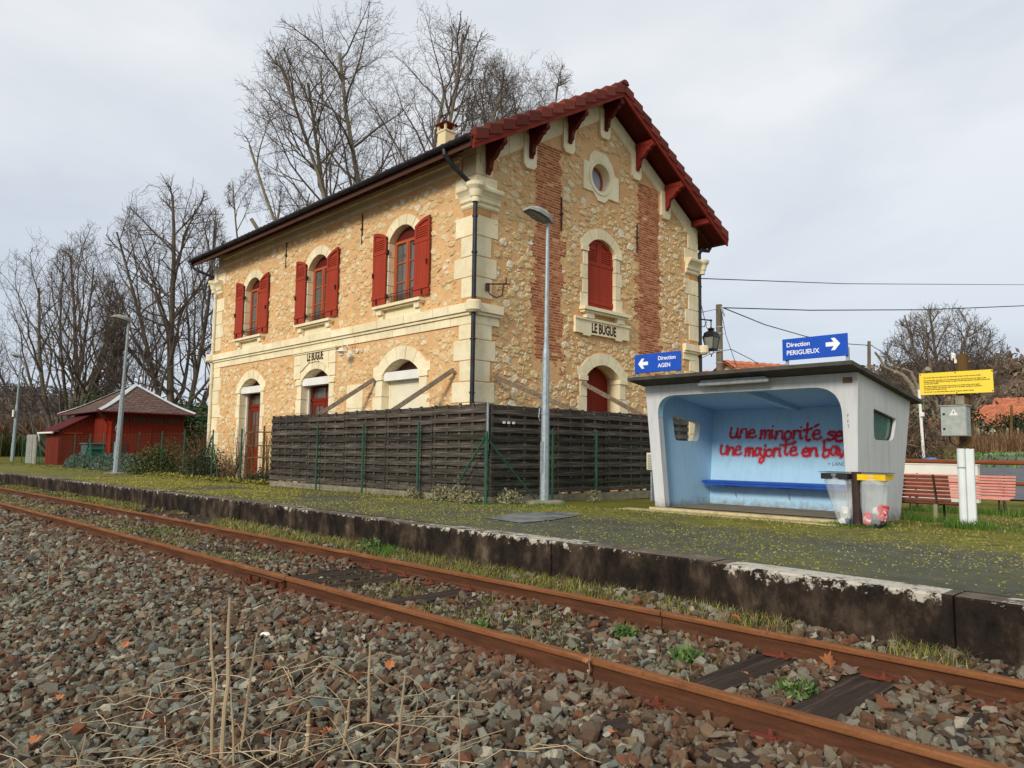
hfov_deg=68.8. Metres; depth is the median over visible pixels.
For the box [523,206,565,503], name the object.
street lamp
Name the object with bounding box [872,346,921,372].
cable
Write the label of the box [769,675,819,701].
green weed
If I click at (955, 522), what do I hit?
fresh grass
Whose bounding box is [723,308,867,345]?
cable
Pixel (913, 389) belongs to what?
dead tree
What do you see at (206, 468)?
shrub
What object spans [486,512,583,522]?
concrete patch
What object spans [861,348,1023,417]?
hill woodland
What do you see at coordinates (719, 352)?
utility pole
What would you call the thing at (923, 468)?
wall
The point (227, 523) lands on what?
track grass
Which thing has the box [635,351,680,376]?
direction sign
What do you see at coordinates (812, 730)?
rail
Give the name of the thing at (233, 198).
plane tree
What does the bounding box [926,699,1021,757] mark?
sleeper
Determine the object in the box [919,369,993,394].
notice board
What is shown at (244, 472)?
bare canes
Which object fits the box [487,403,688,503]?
wooden screen fence
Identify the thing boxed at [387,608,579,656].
sleeper
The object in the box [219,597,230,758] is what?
dry stalk
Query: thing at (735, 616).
fallen leaf
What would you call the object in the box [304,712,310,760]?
dry stalk
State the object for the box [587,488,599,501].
weed clump
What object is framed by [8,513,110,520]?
sleeper
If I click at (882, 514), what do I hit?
paper cup
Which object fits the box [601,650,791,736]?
sleeper
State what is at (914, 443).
thicket bush
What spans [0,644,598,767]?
straw litter
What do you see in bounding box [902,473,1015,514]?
slatted bench
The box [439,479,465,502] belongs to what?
weed clump
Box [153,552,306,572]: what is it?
sleeper
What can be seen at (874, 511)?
crumpled paper
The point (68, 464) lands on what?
lavender bush
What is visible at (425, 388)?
prop timber
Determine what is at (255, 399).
door
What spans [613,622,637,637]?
green weed
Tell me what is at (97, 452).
garden box
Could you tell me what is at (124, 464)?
lavender bush
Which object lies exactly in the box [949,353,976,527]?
wooden post
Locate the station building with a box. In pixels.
[188,79,728,496]
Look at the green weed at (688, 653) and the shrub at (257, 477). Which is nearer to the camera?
the green weed at (688, 653)
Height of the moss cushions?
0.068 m
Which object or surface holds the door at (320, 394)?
in the station building
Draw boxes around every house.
[713,360,784,370]
[972,403,1023,433]
[992,397,1023,404]
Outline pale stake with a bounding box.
[34,439,37,463]
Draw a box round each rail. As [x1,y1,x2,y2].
[0,487,1023,703]
[0,502,1011,767]
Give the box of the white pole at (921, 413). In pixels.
[918,390,924,457]
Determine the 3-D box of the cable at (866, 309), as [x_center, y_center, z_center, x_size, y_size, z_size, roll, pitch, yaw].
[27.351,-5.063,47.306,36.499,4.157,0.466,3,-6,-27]
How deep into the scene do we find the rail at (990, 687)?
6.10 m
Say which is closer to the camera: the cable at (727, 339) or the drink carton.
the drink carton
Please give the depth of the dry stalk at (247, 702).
4.17 m
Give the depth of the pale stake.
40.28 m
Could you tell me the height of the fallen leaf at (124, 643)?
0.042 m
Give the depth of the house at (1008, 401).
118.44 m
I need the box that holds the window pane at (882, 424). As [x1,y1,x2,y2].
[874,412,890,439]
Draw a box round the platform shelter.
[619,360,922,525]
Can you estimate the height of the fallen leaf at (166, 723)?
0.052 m
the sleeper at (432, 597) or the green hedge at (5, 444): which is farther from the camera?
the green hedge at (5, 444)
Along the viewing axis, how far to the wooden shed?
39.72 m
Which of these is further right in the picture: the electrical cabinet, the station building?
the electrical cabinet
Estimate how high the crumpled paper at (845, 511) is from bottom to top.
0.232 m
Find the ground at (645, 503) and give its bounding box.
[0,445,1023,591]
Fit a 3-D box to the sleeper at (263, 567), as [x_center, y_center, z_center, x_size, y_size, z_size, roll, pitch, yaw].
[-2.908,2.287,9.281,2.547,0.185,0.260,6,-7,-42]
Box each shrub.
[124,437,190,475]
[170,422,213,475]
[180,441,230,476]
[209,443,255,479]
[244,467,281,483]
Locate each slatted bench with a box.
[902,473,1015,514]
[902,474,958,521]
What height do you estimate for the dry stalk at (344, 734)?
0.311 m
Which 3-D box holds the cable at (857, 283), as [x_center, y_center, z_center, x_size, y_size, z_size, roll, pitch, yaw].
[23.353,-5.332,40.046,49.229,7.962,0.688,6,-7,-43]
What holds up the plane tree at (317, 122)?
on the ground at (645, 503)
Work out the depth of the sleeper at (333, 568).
8.98 m
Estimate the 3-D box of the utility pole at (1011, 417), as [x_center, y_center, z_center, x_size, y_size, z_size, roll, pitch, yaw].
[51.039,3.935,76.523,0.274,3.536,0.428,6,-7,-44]
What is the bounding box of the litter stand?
[821,471,894,526]
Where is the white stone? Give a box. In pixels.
[260,632,269,638]
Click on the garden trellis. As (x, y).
(252, 457)
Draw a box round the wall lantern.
[700,319,719,356]
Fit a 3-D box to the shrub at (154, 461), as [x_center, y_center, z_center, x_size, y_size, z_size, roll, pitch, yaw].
[-12.596,2.552,26.890,2.273,1.562,2.185,1,-5,0]
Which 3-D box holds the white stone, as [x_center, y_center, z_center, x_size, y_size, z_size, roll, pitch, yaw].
[-1.994,2.028,6.035,0.064,0.058,0.126,6,-7,-44]
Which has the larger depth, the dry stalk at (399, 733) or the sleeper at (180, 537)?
the sleeper at (180, 537)
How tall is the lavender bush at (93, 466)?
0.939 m
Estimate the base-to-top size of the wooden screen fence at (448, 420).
1.925 m
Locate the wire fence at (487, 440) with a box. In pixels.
[21,421,650,504]
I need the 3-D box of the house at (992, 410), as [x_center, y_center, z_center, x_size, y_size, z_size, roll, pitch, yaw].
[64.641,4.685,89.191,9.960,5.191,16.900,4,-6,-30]
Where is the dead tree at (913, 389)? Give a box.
[874,351,945,457]
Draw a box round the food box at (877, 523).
[871,519,886,527]
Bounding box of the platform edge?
[0,472,1023,666]
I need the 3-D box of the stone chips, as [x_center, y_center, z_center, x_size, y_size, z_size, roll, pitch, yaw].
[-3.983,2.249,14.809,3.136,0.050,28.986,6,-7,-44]
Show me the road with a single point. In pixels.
(1017, 472)
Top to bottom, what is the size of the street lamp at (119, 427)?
5.795 m
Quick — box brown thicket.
[908,420,984,445]
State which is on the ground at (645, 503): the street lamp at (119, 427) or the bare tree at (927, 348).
the bare tree at (927, 348)
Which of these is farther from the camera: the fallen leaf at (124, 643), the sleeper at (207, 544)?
the sleeper at (207, 544)
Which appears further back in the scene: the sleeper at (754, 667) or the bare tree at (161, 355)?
the bare tree at (161, 355)
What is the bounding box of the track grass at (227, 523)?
[0,482,989,680]
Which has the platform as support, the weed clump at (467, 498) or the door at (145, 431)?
the weed clump at (467, 498)
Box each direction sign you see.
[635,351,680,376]
[782,333,849,364]
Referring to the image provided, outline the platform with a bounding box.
[0,464,1023,598]
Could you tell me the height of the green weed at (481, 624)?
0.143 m
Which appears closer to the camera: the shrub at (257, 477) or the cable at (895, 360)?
the shrub at (257, 477)
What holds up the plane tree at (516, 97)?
on the ground at (645, 503)
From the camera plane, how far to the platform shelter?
12.69 m
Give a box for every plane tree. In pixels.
[222,165,315,237]
[234,0,525,228]
[465,49,575,129]
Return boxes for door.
[129,426,152,458]
[248,394,259,474]
[311,386,328,414]
[538,408,549,473]
[586,369,606,411]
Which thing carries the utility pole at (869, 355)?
on the ground at (645, 503)
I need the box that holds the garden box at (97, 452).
[85,448,104,455]
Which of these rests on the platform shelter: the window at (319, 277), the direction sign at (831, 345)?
the direction sign at (831, 345)
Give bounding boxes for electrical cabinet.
[938,404,971,436]
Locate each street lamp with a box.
[10,353,22,460]
[105,314,131,473]
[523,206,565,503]
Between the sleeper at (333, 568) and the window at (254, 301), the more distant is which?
the window at (254, 301)
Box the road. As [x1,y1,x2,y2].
[976,455,1023,499]
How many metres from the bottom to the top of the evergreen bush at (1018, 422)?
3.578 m
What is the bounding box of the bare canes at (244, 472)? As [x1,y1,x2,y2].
[228,426,247,477]
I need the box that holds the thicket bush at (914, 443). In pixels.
[905,409,958,458]
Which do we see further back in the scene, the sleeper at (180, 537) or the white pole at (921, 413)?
the white pole at (921, 413)
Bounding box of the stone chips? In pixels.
[44,475,1020,588]
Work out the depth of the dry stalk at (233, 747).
3.97 m
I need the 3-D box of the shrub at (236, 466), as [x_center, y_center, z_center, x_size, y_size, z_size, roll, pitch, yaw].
[-8.456,2.370,22.755,1.422,1.174,1.408,6,-7,-44]
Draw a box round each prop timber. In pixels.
[317,378,374,414]
[391,368,454,409]
[493,374,580,410]
[581,381,644,414]
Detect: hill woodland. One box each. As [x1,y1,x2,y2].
[0,381,207,422]
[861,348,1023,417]
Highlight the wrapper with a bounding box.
[845,518,851,523]
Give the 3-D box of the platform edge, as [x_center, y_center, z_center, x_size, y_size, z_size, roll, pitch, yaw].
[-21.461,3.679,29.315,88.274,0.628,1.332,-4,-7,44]
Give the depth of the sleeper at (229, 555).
10.23 m
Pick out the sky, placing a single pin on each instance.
(878, 144)
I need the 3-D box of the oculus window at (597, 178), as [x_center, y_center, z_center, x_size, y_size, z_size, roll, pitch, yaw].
[2.130,-5.346,19.683,0.734,0.734,0.070,6,-7,-44]
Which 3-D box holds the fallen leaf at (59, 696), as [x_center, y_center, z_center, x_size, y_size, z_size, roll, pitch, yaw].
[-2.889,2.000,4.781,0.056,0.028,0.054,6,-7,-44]
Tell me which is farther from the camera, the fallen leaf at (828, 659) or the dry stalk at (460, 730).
the fallen leaf at (828, 659)
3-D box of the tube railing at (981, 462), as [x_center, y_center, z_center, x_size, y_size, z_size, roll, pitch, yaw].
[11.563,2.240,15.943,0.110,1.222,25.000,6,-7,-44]
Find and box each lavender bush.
[62,452,85,467]
[76,454,101,468]
[88,452,113,469]
[103,453,133,471]
[119,456,156,472]
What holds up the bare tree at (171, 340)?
on the ground at (645, 503)
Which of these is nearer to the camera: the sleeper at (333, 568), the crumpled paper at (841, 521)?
the sleeper at (333, 568)
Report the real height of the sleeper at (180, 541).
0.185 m
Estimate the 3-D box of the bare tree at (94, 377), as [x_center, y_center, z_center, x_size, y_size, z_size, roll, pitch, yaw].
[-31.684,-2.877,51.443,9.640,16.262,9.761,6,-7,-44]
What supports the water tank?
on the ground at (645, 503)
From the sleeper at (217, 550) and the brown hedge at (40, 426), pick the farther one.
the brown hedge at (40, 426)
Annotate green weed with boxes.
[357,537,383,547]
[467,618,495,628]
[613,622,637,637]
[666,642,709,665]
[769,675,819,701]
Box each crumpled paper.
[838,518,845,524]
[840,504,851,518]
[872,507,877,515]
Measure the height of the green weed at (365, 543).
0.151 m
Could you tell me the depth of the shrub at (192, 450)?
25.58 m
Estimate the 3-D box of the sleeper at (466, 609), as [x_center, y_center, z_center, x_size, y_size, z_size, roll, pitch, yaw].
[-0.460,2.084,6.761,2.540,0.185,0.279,6,-7,-44]
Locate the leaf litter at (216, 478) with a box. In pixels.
[142,472,269,484]
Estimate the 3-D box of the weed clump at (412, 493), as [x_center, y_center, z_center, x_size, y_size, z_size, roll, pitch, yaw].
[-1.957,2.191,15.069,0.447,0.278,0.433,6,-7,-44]
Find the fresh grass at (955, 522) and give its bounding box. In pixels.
[138,445,1023,557]
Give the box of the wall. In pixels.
[902,463,980,502]
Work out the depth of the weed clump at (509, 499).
13.68 m
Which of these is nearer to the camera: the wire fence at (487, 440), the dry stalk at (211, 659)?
the dry stalk at (211, 659)
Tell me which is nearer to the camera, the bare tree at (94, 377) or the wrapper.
the wrapper
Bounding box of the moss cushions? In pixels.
[67,476,1023,595]
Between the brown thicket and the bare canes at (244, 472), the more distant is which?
the brown thicket
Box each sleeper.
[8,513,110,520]
[65,529,193,541]
[76,532,207,544]
[88,535,225,549]
[106,539,243,554]
[121,543,260,561]
[130,547,284,564]
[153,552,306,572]
[173,557,326,579]
[190,562,350,581]
[207,564,374,591]
[216,568,391,595]
[234,572,410,603]
[259,578,436,606]
[287,585,475,618]
[335,596,518,633]
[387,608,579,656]
[438,620,632,675]
[499,633,703,701]
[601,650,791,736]
[695,671,895,767]
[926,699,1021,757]
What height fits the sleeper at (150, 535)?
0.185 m
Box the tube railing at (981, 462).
[903,459,1023,485]
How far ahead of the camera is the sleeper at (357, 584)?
8.09 m
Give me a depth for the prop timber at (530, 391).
16.13 m
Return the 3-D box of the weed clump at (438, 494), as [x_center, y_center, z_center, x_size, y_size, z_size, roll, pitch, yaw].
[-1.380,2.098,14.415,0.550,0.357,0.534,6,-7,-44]
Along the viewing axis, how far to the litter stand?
10.10 m
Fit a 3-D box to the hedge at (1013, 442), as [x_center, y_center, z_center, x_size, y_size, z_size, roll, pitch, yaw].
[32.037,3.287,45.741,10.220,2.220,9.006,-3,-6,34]
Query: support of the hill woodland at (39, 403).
on the hill at (29, 401)
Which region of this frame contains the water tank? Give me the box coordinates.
[79,443,106,453]
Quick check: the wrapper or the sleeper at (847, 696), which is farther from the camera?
the wrapper
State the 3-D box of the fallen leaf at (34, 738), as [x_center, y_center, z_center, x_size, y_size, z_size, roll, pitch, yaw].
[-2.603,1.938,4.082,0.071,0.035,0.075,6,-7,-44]
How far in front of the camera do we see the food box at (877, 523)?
9.85 m
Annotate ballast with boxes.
[0,485,1023,767]
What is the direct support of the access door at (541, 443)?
in the street lamp at (539, 214)
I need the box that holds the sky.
[0,0,1023,406]
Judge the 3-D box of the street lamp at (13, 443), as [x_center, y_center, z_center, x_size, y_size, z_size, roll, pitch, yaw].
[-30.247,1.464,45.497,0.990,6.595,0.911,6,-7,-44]
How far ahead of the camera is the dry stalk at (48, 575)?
8.39 m
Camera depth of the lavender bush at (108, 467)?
30.29 m
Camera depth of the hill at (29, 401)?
312.38 m
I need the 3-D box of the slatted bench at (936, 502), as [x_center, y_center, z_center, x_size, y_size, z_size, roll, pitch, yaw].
[6.145,1.829,12.227,0.604,0.746,1.930,6,-7,-44]
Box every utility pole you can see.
[714,304,729,370]
[866,341,871,370]
[1010,405,1012,433]
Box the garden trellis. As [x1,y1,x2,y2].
[245,426,270,476]
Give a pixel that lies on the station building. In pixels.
(401, 282)
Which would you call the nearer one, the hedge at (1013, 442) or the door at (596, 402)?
the door at (596, 402)
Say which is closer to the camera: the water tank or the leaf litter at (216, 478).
the leaf litter at (216, 478)
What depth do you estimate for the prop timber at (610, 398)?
17.92 m
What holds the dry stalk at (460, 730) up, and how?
on the ballast
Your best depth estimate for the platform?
8.40 m
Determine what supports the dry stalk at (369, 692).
on the ballast
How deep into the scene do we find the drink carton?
9.97 m
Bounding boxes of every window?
[249,280,259,335]
[312,257,326,320]
[393,227,414,301]
[592,167,602,190]
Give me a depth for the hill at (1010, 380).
164.43 m
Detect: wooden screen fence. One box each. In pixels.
[269,402,490,502]
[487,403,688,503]
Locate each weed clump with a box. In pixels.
[404,486,423,498]
[426,484,448,500]
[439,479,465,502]
[455,490,480,503]
[495,487,522,503]
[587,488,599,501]
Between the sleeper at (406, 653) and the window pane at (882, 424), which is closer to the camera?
the sleeper at (406, 653)
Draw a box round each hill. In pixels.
[0,394,70,422]
[890,367,1023,417]
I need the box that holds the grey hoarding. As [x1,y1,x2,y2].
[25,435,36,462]
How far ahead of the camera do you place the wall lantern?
22.58 m
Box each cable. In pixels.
[701,278,1021,284]
[721,312,736,366]
[723,305,1023,310]
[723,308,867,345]
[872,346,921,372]
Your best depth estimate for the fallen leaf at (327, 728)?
4.29 m
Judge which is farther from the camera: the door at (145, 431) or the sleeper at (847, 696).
the door at (145, 431)
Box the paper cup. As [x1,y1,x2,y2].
[877,504,888,521]
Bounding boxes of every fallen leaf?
[27,734,41,743]
[55,694,63,699]
[120,641,129,647]
[159,721,171,726]
[254,729,270,735]
[319,726,333,735]
[384,659,396,669]
[731,614,742,624]
[819,650,835,668]
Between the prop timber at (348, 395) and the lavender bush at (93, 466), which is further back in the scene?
the lavender bush at (93, 466)
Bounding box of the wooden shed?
[37,384,195,467]
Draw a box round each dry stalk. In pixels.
[47,557,49,589]
[61,548,62,585]
[209,613,215,758]
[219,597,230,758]
[230,690,234,766]
[239,634,257,750]
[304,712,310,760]
[342,697,350,749]
[367,645,370,722]
[395,672,405,766]
[458,692,461,767]
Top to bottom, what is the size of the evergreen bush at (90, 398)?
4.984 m
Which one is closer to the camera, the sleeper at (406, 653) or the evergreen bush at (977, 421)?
the sleeper at (406, 653)
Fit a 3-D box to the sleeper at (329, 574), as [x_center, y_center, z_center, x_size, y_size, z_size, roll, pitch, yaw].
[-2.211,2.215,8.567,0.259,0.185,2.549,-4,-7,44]
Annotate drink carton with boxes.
[863,512,872,524]
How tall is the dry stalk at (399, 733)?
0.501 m
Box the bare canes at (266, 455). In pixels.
[260,430,271,482]
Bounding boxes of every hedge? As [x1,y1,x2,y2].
[0,414,64,438]
[0,431,45,456]
[946,427,1023,452]
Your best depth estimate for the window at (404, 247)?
18.51 m
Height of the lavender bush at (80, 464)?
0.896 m
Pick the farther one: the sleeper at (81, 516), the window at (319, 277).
the window at (319, 277)
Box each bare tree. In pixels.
[0,226,126,452]
[35,220,126,419]
[91,174,230,419]
[93,285,166,395]
[873,301,1017,424]
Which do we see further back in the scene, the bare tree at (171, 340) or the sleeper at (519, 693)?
the bare tree at (171, 340)
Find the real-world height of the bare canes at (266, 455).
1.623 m
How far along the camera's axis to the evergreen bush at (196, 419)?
44.09 m
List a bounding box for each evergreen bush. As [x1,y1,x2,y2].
[68,388,102,430]
[176,394,211,465]
[938,404,997,438]
[984,411,1023,436]

